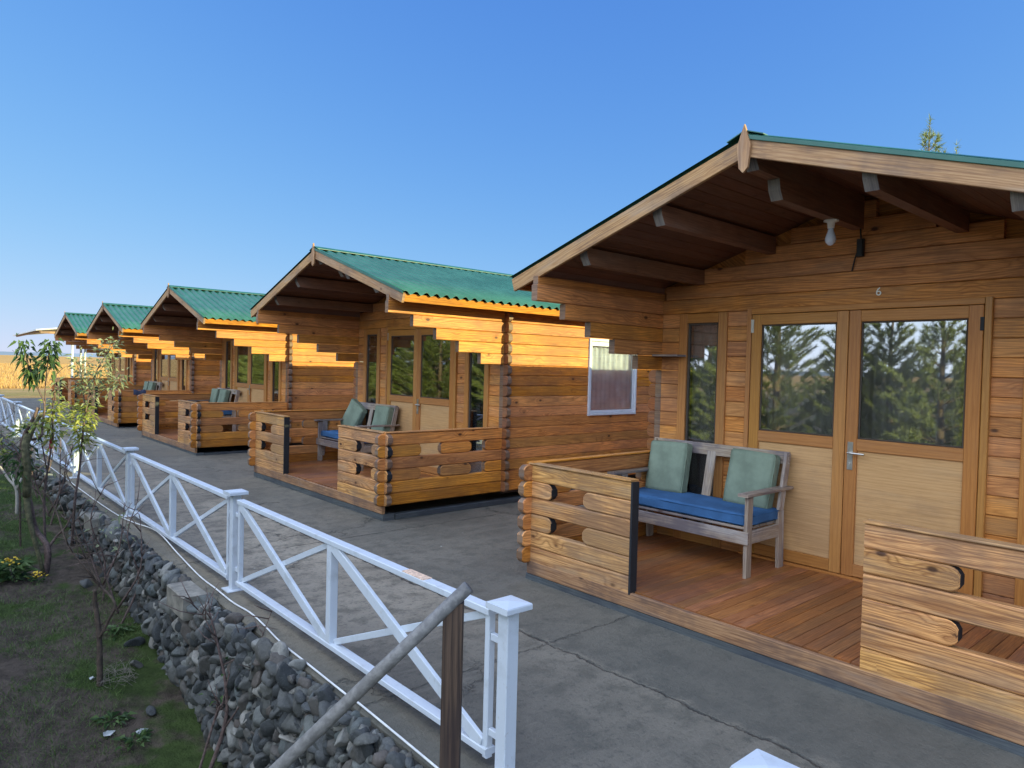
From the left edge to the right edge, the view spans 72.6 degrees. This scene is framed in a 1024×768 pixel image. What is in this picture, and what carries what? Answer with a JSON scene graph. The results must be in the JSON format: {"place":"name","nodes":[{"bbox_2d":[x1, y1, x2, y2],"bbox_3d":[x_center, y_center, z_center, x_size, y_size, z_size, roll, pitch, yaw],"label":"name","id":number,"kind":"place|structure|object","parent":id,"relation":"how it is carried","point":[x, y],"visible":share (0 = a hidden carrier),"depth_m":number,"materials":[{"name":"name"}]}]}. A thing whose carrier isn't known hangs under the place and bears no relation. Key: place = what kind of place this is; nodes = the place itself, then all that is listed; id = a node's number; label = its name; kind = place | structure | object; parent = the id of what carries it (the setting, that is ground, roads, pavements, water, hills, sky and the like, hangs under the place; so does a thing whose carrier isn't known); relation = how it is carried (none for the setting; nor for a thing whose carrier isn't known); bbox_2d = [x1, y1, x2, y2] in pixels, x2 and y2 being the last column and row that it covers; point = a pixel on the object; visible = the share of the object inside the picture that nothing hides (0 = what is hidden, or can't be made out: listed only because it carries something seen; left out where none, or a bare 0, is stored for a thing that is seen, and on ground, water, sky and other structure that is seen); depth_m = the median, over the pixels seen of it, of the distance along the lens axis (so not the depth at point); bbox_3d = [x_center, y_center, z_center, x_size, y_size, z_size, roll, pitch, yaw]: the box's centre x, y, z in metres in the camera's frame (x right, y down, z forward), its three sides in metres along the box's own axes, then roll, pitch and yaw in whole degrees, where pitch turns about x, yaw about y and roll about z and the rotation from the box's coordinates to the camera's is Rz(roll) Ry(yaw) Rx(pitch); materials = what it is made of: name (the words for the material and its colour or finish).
{"place":"outdoors","nodes":[
{"label":"outdoors","id":0,"kind":"place"},
{"bbox_2d":[0,351,102,357],"bbox_3d":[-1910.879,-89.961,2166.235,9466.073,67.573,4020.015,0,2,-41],"label":"hills","id":1,"kind":"structure","parent":0,"point":[37,354],"depth_m":3042.03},
{"bbox_2d":[0,355,226,767],"bbox_3d":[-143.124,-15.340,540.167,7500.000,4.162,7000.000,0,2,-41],"label":"ground","id":2,"kind":"structure","parent":0,"point":[176,739],"depth_m":5.12,"materials":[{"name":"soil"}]},
{"bbox_2d":[0,564,9,578],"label":"leafy plant","id":3,"kind":"object","parent":2,"relation":"on","point":[1,573],"visible":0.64,"depth_m":6.61,"materials":[{"name":"green plant"}]},
{"bbox_2d":[0,466,21,513],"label":"pale shrub","id":4,"kind":"object","parent":2,"relation":"on","point":[16,487],"visible":0.84,"depth_m":8.65,"materials":[{"name":"grey plant"}]},
{"bbox_2d":[0,404,24,478],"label":"bare shrub","id":5,"kind":"object","parent":2,"relation":"on","point":[1,431],"visible":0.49,"depth_m":10.33,"materials":[{"name":"brown plant"}]},
{"bbox_2d":[0,556,40,582],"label":"flowering plant","id":6,"kind":"object","parent":2,"relation":"on","point":[20,566],"visible":0.98,"depth_m":6.67,"materials":[{"name":"green plant"}]},
{"bbox_2d":[19,488,21,546],"bbox_3d":[-5.334,1.458,7.556,0.042,0.711,0.022,2,1,22],"label":"garden stake","id":7,"kind":"object","parent":2,"relation":"on","point":[20,544],"visible":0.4,"depth_m":7.55,"materials":[{"name":"brown wood"}]},
{"bbox_2d":[0,402,55,574],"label":"fruit sapling","id":8,"kind":"object","parent":2,"relation":"on","point":[25,469],"visible":0.98,"depth_m":6.82,"materials":[{"name":"green plant"}]},
{"bbox_2d":[0,365,70,561],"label":"fruit sapling","id":9,"kind":"object","parent":2,"relation":"on","point":[50,421],"visible":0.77,"depth_m":7.19,"materials":[{"name":"green plant"}]},
{"bbox_2d":[0,333,71,573],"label":"fruit sapling","id":10,"kind":"object","parent":2,"relation":"on","point":[31,375],"visible":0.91,"depth_m":6.89,"materials":[{"name":"green plant"}]},
{"bbox_2d":[17,420,55,497],"bbox_3d":[-6.441,1.021,9.475,0.521,1.193,0.350,1,1,-6],"label":"bare shrub","id":11,"kind":"object","parent":2,"relation":"on","point":[41,466],"visible":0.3,"depth_m":9.46,"materials":[{"name":"brown plant"}]},
{"bbox_2d":[26,570,48,583],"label":"flowering plant","id":12,"kind":"object","parent":2,"relation":"on","point":[36,576],"visible":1,"depth_m":6.66,"materials":[{"name":"yellow plant"}]},
{"bbox_2d":[0,363,107,387],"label":"dry grass","id":13,"kind":"structure","parent":2,"relation":"on","point":[12,381],"depth_m":67.81,"materials":[{"name":"yellow plant"}]},
{"bbox_2d":[31,439,78,524],"bbox_3d":[-5.531,1.197,8.377,0.567,1.104,0.431,0,2,-41],"label":"bare shrub","id":14,"kind":"object","parent":2,"relation":"on","point":[60,483],"visible":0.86,"depth_m":8.40,"materials":[{"name":"brown plant"}]},
{"bbox_2d":[41,486,127,686],"bbox_3d":[-3.129,1.506,5.111,0.511,1.480,0.469,0,2,-41],"label":"bare tree","id":15,"kind":"object","parent":2,"relation":"on","point":[99,631],"visible":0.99,"depth_m":5.05,"materials":[{"name":"brown plant"}]},
{"bbox_2d":[54,476,131,600],"bbox_3d":[-3.818,1.419,6.359,0.633,1.237,0.329,1,1,-6],"label":"bare shrub","id":16,"kind":"object","parent":2,"relation":"on","point":[103,555],"visible":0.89,"depth_m":6.37,"materials":[{"name":"brown plant"}]},
{"bbox_2d":[60,334,132,545],"bbox_3d":[-4.631,0.579,7.738,0.741,2.459,0.424,1,1,-19],"label":"leafy sapling","id":17,"kind":"object","parent":2,"relation":"on","point":[85,405],"visible":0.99,"depth_m":7.72,"materials":[{"name":"green plant"}]},
{"bbox_2d":[63,479,149,622],"bbox_3d":[-3.390,1.442,5.902,0.615,1.336,0.422,1,1,-17],"label":"bare shrub","id":18,"kind":"object","parent":2,"relation":"on","point":[134,582],"visible":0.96,"depth_m":5.93,"materials":[{"name":"brown plant"}]},
{"bbox_2d":[103,730,115,735],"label":"fallen leaf","id":19,"kind":"object","parent":2,"relation":"on","point":[108,733],"visible":1,"depth_m":4.58,"materials":[{"name":"white"}]},
{"bbox_2d":[90,710,136,730],"bbox_3d":[-2.701,2.264,4.731,0.264,0.065,0.230,2,2,31],"label":"weed","id":20,"kind":"object","parent":2,"relation":"on","point":[124,716],"visible":0.99,"depth_m":4.72,"materials":[{"name":"green plant"}]},
{"bbox_2d":[93,661,136,688],"bbox_3d":[-2.928,2.137,5.146,0.321,0.180,0.331,0,2,-41],"label":"dry tumbleweed","id":21,"kind":"object","parent":2,"relation":"on","point":[124,668],"visible":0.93,"depth_m":5.12,"materials":[{"name":"grey plant"}]},
{"bbox_2d":[104,623,135,641],"bbox_3d":[-3.281,2.039,5.789,0.223,0.097,0.243,2,1,21],"label":"weed","id":22,"kind":"object","parent":2,"relation":"on","point":[121,629],"visible":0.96,"depth_m":5.78,"materials":[{"name":"green plant"}]},
{"bbox_2d":[112,727,152,751],"bbox_3d":[-2.465,2.319,4.551,0.274,0.062,0.263,0,2,-41],"label":"weed","id":23,"kind":"object","parent":2,"relation":"on","point":[144,734],"visible":1,"depth_m":4.54,"materials":[{"name":"green plant"}]},
{"bbox_2d":[0,434,431,767],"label":"stone wall","id":24,"kind":"structure","parent":2,"relation":"on","point":[281,700],"depth_m":4.36,"materials":[{"name":"grey stone"}]},
{"bbox_2d":[84,512,110,535],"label":"concrete block","id":25,"kind":"structure","parent":24,"relation":"on","point":[94,521],"depth_m":7.35,"materials":[{"name":"grey concrete"}]},
{"bbox_2d":[166,580,206,620],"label":"concrete block","id":26,"kind":"structure","parent":24,"relation":"on","point":[193,590],"depth_m":5.06,"materials":[{"name":"grey concrete"}]},
{"bbox_2d":[158,579,274,767],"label":"bare shrub","id":27,"kind":"object","parent":2,"relation":"on","point":[224,726],"visible":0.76,"depth_m":4.34,"materials":[{"name":"brown plant"}]},
{"bbox_2d":[269,582,472,767],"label":"handrail","id":28,"kind":"object","parent":2,"relation":"on","point":[449,611],"visible":1,"depth_m":1.69,"materials":[{"name":"grey wood"}]},
{"bbox_2d":[918,112,946,152],"bbox_3d":[7.101,-1.431,12.000,2.978,6.437,2.901,2,1,20],"label":"pine tree","id":29,"kind":"object","parent":2,"relation":"on","point":[931,136],"depth_m":11.86,"materials":[{"name":"green plant"}]},
{"bbox_2d":[954,141,960,153],"bbox_3d":[8.337,-1.362,12.875,3.194,6.322,3.378,0,2,-41],"label":"pine tree","id":30,"kind":"object","parent":2,"relation":"on","point":[956,149],"depth_m":12.81,"materials":[{"name":"green plant"}]},
{"bbox_2d":[0,398,1023,767],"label":"patio","id":31,"kind":"structure","parent":0,"point":[600,686],"depth_m":4.10,"materials":[{"name":"concrete"}]},
{"bbox_2d":[13,401,21,436],"bbox_3d":[-10.236,0.725,14.419,0.140,0.736,0.140,0,2,-41],"label":"fence post","id":32,"kind":"object","parent":31,"relation":"on","point":[17,402],"visible":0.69,"depth_m":14.39,"materials":[{"name":"white paint"}]},
{"bbox_2d":[0,397,15,431],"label":"braced fence","id":33,"kind":"object","parent":32,"relation":"attached to","point":[9,413],"visible":0.66,"depth_m":15.59,"materials":[{"name":"white paint"}]},
{"bbox_2d":[16,404,38,447],"bbox_3d":[-9.194,0.783,13.239,0.055,0.635,3.086,0,2,-41],"label":"braced fence","id":34,"kind":"object","parent":32,"relation":"attached to","point":[28,410],"visible":0.45,"depth_m":13.53,"materials":[{"name":"white paint"}]},
{"bbox_2d":[36,411,45,453],"bbox_3d":[-8.153,0.831,12.059,0.140,0.736,0.140,0,2,-41],"label":"fence post","id":35,"kind":"object","parent":31,"relation":"on","point":[39,452],"visible":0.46,"depth_m":12.03,"materials":[{"name":"white paint"}]},
{"bbox_2d":[13,328,85,377],"bbox_3d":[-19.080,-1.207,31.947,5.550,3.550,7.800,0,2,-41],"label":"open shelter","id":36,"kind":"object","parent":31,"relation":"on","point":[43,331],"visible":0.21,"depth_m":28.67,"materials":[{"name":"white paint"}]},
{"bbox_2d":[69,425,82,478],"bbox_3d":[-6.070,0.938,9.698,0.140,0.736,0.140,0,2,-41],"label":"fence post","id":37,"kind":"object","parent":31,"relation":"on","point":[74,463],"visible":0.39,"depth_m":9.66,"materials":[{"name":"white paint"}]},
{"bbox_2d":[40,416,72,472],"bbox_3d":[-7.112,0.890,10.878,0.055,0.635,3.086,0,2,-41],"label":"braced fence","id":38,"kind":"object","parent":37,"relation":"attached to","point":[64,448],"visible":0.44,"depth_m":10.63,"materials":[{"name":"white paint"}]},
{"bbox_2d":[51,312,152,409],"bbox_3d":[-11.724,-0.784,25.528,8.150,3.190,4.236,0,2,-41],"label":"cabin","id":39,"kind":"object","parent":31,"relation":"on","point":[72,328],"visible":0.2,"depth_m":22.90,"materials":[{"name":"brown wood"}]},
{"bbox_2d":[109,353,112,380],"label":"narrow window","id":40,"kind":"structure","parent":39,"relation":"in","point":[111,361],"depth_m":25.00,"materials":[{"name":"brown wood"}]},
{"bbox_2d":[114,353,118,380],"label":"door","id":41,"kind":"structure","parent":39,"relation":"in","point":[116,361],"depth_m":24.36,"materials":[{"name":"brown wood"}]},
{"bbox_2d":[118,353,124,381],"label":"door","id":42,"kind":"structure","parent":39,"relation":"in","point":[121,361],"depth_m":23.79,"materials":[{"name":"brown wood"}]},
{"bbox_2d":[127,357,132,381],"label":"narrow window","id":43,"kind":"structure","parent":39,"relation":"in","point":[129,360],"depth_m":23.07,"materials":[{"name":"brown wood"}]},
{"bbox_2d":[121,447,138,516],"bbox_3d":[-4.080,1.040,7.442,0.140,0.736,0.140,0,2,-41],"label":"fence post","id":44,"kind":"object","parent":31,"relation":"on","point":[128,450],"visible":0.72,"depth_m":7.41,"materials":[{"name":"white paint"}]},
{"bbox_2d":[75,430,125,509],"bbox_3d":[-5.075,0.994,8.570,0.055,0.635,2.946,0,2,-41],"label":"braced fence","id":45,"kind":"object","parent":44,"relation":"attached to","point":[98,482],"visible":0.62,"depth_m":8.42,"materials":[{"name":"white paint"}]},
{"bbox_2d":[83,301,223,427],"bbox_3d":[-7.640,-0.533,20.686,8.150,3.190,4.236,0,2,-41],"label":"cabin","id":46,"kind":"object","parent":31,"relation":"on","point":[178,369],"visible":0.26,"depth_m":18.01,"materials":[{"name":"brown wood"}]},
{"bbox_2d":[135,381,162,401],"bbox_3d":[-10.435,0.382,19.709,0.694,0.912,1.355,0,2,-41],"label":"bench","id":47,"kind":"object","parent":46,"relation":"on","point":[160,384],"visible":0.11,"depth_m":19.52,"materials":[{"name":"grey wood"}]},
{"bbox_2d":[133,389,145,394],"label":"seat cushion","id":48,"kind":"object","parent":47,"relation":"on","point":[136,392],"visible":0.92,"depth_m":17.00,"materials":[{"name":"blue fabric"}]},
{"bbox_2d":[153,349,159,389],"bbox_3d":[-10.271,-0.192,20.135,0.062,2.070,0.490,0,2,-41],"label":"narrow window","id":49,"kind":"structure","parent":46,"relation":"in","point":[156,368],"depth_m":20.17,"materials":[{"name":"brown wood"}]},
{"bbox_2d":[160,349,168,389],"bbox_3d":[-9.696,-0.162,19.466,0.045,2.000,0.795,0,2,-41],"label":"door","id":50,"kind":"structure","parent":46,"relation":"in","point":[164,358],"depth_m":19.50,"materials":[{"name":"brown wood"}]},
{"bbox_2d":[167,349,177,400],"bbox_3d":[-9.163,-0.134,18.820,0.100,2.000,0.870,0,2,-41],"label":"door","id":51,"kind":"structure","parent":46,"relation":"in","point":[172,381],"depth_m":18.87,"materials":[{"name":"brown wood"}]},
{"bbox_2d":[180,360,187,389],"bbox_3d":[-8.532,-0.103,18.163,0.062,2.070,0.490,0,2,-41],"label":"narrow window","id":52,"kind":"structure","parent":46,"relation":"in","point":[183,386],"depth_m":18.25,"materials":[{"name":"brown wood"}]},
{"bbox_2d":[221,489,248,592],"bbox_3d":[-2.038,1.144,5.126,0.140,0.736,0.140,0,2,-41],"label":"fence post","id":53,"kind":"object","parent":31,"relation":"on","point":[234,495],"visible":0.86,"depth_m":5.10,"materials":[{"name":"white paint"}]},
{"bbox_2d":[129,453,229,579],"bbox_3d":[-3.059,1.097,6.284,0.055,0.635,3.026,0,2,-41],"label":"braced fence","id":54,"kind":"object","parent":53,"relation":"attached to","point":[220,566],"visible":0.81,"depth_m":6.13,"materials":[{"name":"white paint"}]},
{"bbox_2d":[35,455,438,767],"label":"cable","id":55,"kind":"object","parent":31,"relation":"on","point":[372,714],"visible":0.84,"depth_m":3.95,"materials":[{"name":"white plastic"}]},
{"bbox_2d":[137,283,355,455],"bbox_3d":[-3.734,-0.353,16.214,8.150,3.190,4.236,0,2,-41],"label":"cabin","id":56,"kind":"object","parent":31,"relation":"on","point":[265,367],"visible":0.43,"depth_m":13.69,"materials":[{"name":"brown wood"}]},
{"bbox_2d":[187,388,239,431],"bbox_3d":[-6.529,0.562,15.238,0.694,0.912,1.355,0,2,-41],"label":"bench","id":57,"kind":"object","parent":56,"relation":"on","point":[237,393],"visible":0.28,"depth_m":14.94,"materials":[{"name":"grey wood"}]},
{"bbox_2d":[222,410,233,414],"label":"seat cushion","id":58,"kind":"object","parent":57,"relation":"on","point":[227,412],"visible":0.31,"depth_m":14.83,"materials":[{"name":"blue fabric"}]},
{"bbox_2d":[209,388,219,401],"bbox_3d":[-6.710,0.333,15.728,0.109,0.460,0.400,16,-9,-41],"label":"back cushion","id":59,"kind":"object","parent":58,"relation":"on","point":[214,396],"visible":0.43,"depth_m":15.63,"materials":[{"name":"green fabric"}]},
{"bbox_2d":[217,389,229,401],"bbox_3d":[-6.360,0.351,15.331,0.109,0.460,0.400,16,-9,-41],"label":"back cushion","id":60,"kind":"object","parent":58,"relation":"on","point":[224,394],"visible":0.52,"depth_m":15.22,"materials":[{"name":"green fabric"}]},
{"bbox_2d":[223,338,234,429],"bbox_3d":[-6.323,-0.012,15.700,0.173,2.070,0.490,0,2,-41],"label":"narrow window","id":61,"kind":"structure","parent":56,"relation":"in","point":[228,343],"depth_m":15.70,"materials":[{"name":"brown wood"}]},
{"bbox_2d":[235,339,249,428],"bbox_3d":[-5.790,0.018,14.994,0.045,2.000,0.795,0,2,-41],"label":"door","id":62,"kind":"structure","parent":56,"relation":"in","point":[242,352],"depth_m":15.01,"materials":[{"name":"brown wood"}]},
{"bbox_2d":[249,354,265,410],"bbox_3d":[-5.257,0.046,14.348,0.100,2.000,0.870,0,2,-41],"label":"door","id":63,"kind":"structure","parent":56,"relation":"in","point":[257,362],"depth_m":14.39,"materials":[{"name":"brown wood"}]},
{"bbox_2d":[270,347,281,410],"bbox_3d":[-4.626,0.077,13.692,0.062,2.070,0.490,0,2,-41],"label":"narrow window","id":64,"kind":"structure","parent":56,"relation":"in","point":[275,366],"depth_m":13.74,"materials":[{"name":"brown wood"}]},
{"bbox_2d":[247,243,660,520],"bbox_3d":[0.446,-0.164,11.440,8.150,3.190,4.236,0,2,-41],"label":"cabin","id":65,"kind":"object","parent":31,"relation":"on","point":[486,381],"visible":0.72,"depth_m":9.15,"materials":[{"name":"brown wood"}]},
{"bbox_2d":[314,402,399,470],"bbox_3d":[-2.349,0.751,10.464,0.694,0.912,1.355,0,2,-41],"label":"bench","id":66,"kind":"object","parent":65,"relation":"on","point":[322,442],"visible":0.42,"depth_m":10.62,"materials":[{"name":"grey wood"}]},
{"bbox_2d":[321,430,366,443],"bbox_3d":[-2.358,0.781,10.457,0.500,0.101,1.290,0,2,-41],"label":"seat cushion","id":67,"kind":"object","parent":66,"relation":"on","point":[330,433],"visible":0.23,"depth_m":10.56,"materials":[{"name":"blue fabric"}]},
{"bbox_2d":[341,398,366,425],"bbox_3d":[-2.477,0.515,10.894,0.109,0.460,0.400,16,18,-46],"label":"back cushion","id":68,"kind":"object","parent":67,"relation":"on","point":[355,413],"visible":0.76,"depth_m":10.82,"materials":[{"name":"green fabric"}]},
{"bbox_2d":[371,405,393,431],"bbox_3d":[-1.915,0.553,10.257,0.109,0.460,0.400,16,-9,-41],"label":"back cushion","id":69,"kind":"object","parent":67,"relation":"on","point":[383,415],"visible":0.66,"depth_m":10.17,"materials":[{"name":"green fabric"}]},
{"bbox_2d":[362,329,380,454],"bbox_3d":[-2.185,0.177,10.889,0.062,2.070,0.490,0,2,-41],"label":"narrow window","id":70,"kind":"structure","parent":65,"relation":"in","point":[372,337],"depth_m":10.91,"materials":[{"name":"brown wood"}]},
{"bbox_2d":[387,329,417,430],"bbox_3d":[-1.614,0.207,10.220,0.051,2.000,0.800,0,2,-41],"label":"door","id":71,"kind":"structure","parent":65,"relation":"in","point":[402,344],"depth_m":10.19,"materials":[{"name":"brown wood"}]},
{"bbox_2d":[415,328,461,474],"bbox_3d":[-1.023,0.235,9.619,0.240,2.000,0.875,0,2,-41],"label":"door","id":72,"kind":"structure","parent":65,"relation":"in","point":[435,358],"depth_m":9.62,"materials":[{"name":"brown wood"}]},
{"bbox_2d":[463,341,493,472],"bbox_3d":[-0.404,0.266,8.955,0.174,2.070,0.490,0,2,-41],"label":"narrow window","id":73,"kind":"structure","parent":65,"relation":"in","point":[476,376],"depth_m":8.95,"materials":[{"name":"brown wood"}]},
{"bbox_2d":[586,338,636,415],"bbox_3d":[1.426,-0.093,9.876,1.030,1.060,0.050,0,2,-41],"label":"side window","id":74,"kind":"structure","parent":65,"relation":"in","point":[612,380],"depth_m":9.84,"materials":[{"name":"white paint"}]},
{"bbox_2d":[485,595,532,767],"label":"fence post","id":75,"kind":"object","parent":31,"relation":"on","point":[509,608],"visible":1,"depth_m":2.82,"materials":[{"name":"white paint"}]},
{"bbox_2d":[235,499,497,758],"bbox_3d":[-1.029,1.200,3.983,0.055,0.638,2.986,0,2,-41],"label":"braced fence","id":76,"kind":"object","parent":75,"relation":"attached to","point":[475,737],"visible":0.91,"depth_m":3.70,"materials":[{"name":"white paint"}]},
{"bbox_2d":[730,749,798,767],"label":"fence post","id":77,"kind":"object","parent":31,"relation":"on","point":[757,758],"visible":1,"depth_m":1.83,"materials":[{"name":"white paint"}]},
{"bbox_2d":[509,124,1023,756],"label":"cabin","id":78,"kind":"object","parent":31,"relation":"on","point":[867,368],"visible":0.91,"depth_m":4.98,"materials":[{"name":"brown wood"}]},
{"bbox_2d":[607,437,793,578],"bbox_3d":[1.539,0.976,5.848,0.694,0.912,1.355,0,2,-41],"label":"bench","id":79,"kind":"object","parent":78,"relation":"on","point":[747,537],"visible":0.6,"depth_m":5.52,"materials":[{"name":"grey wood"}]},
{"bbox_2d":[639,487,778,525],"bbox_3d":[1.529,1.006,5.841,0.500,0.101,1.290,0,2,-41],"label":"seat cushion","id":80,"kind":"object","parent":79,"relation":"on","point":[705,506],"visible":0.77,"depth_m":5.60,"materials":[{"name":"blue fabric"}]},
{"bbox_2d":[645,440,692,492],"bbox_3d":[1.410,0.749,6.279,0.109,0.460,0.400,16,-10,-40],"label":"back cushion","id":81,"kind":"object","parent":80,"relation":"on","point":[669,463],"visible":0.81,"depth_m":6.21,"materials":[{"name":"green fabric"}]},
{"bbox_2d":[723,448,780,508],"bbox_3d":[1.946,0.777,5.671,0.109,0.460,0.400,16,-7,-41],"label":"back cushion","id":82,"kind":"object","parent":80,"relation":"on","point":[749,470],"visible":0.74,"depth_m":5.63,"materials":[{"name":"green fabric"}]},
{"bbox_2d":[673,312,729,547],"bbox_3d":[1.744,0.402,6.311,0.173,2.070,0.490,0,2,-41],"label":"narrow window","id":83,"kind":"structure","parent":78,"relation":"in","point":[710,343],"depth_m":6.36,"materials":[{"name":"brown wood"}]},
{"bbox_2d":[748,311,849,572],"bbox_3d":[2.326,0.432,5.651,0.193,2.000,0.800,0,2,-41],"label":"door","id":84,"kind":"structure","parent":78,"relation":"in","point":[799,361],"depth_m":5.60,"materials":[{"name":"brown wood"}]},
{"bbox_2d":[824,219,838,245],"bbox_3d":[2.265,-1.075,4.951,0.100,0.182,0.100,0,2,-41],"label":"light bulb","id":85,"kind":"object","parent":78,"relation":"attached to","point":[830,238],"visible":1,"depth_m":4.93,"materials":[{"name":"glass"}]},
{"bbox_2d":[840,305,984,594],"bbox_3d":[2.865,0.460,5.003,0.240,2.000,0.875,0,2,-41],"label":"door","id":86,"kind":"structure","parent":78,"relation":"in","point":[914,380],"depth_m":5.02,"materials":[{"name":"brown wood"}]},
{"bbox_2d":[1014,381,1023,606],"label":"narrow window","id":87,"kind":"structure","parent":78,"relation":"in","point":[1019,583],"depth_m":4.46,"materials":[{"name":"brown wood"}]},
{"bbox_2d":[0,0,1023,353],"label":"sky","id":88,"kind":"structure","parent":0,"point":[146,146],"materials":[{"name":"blue"}]},
{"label":"seat cushion","id":89,"kind":"object","parent":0,"visible":0},
{"bbox_2d":[143,381,148,389],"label":"back cushion","id":90,"kind":"object","parent":89,"relation":"on","point":[146,384],"visible":0.45,"depth_m":20.09,"materials":[{"name":"green fabric"}]},
{"bbox_2d":[148,382,155,389],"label":"back cushion","id":91,"kind":"object","parent":89,"relation":"on","point":[151,385],"visible":0.4,"depth_m":19.67,"materials":[{"name":"green fabric"}]}
]}

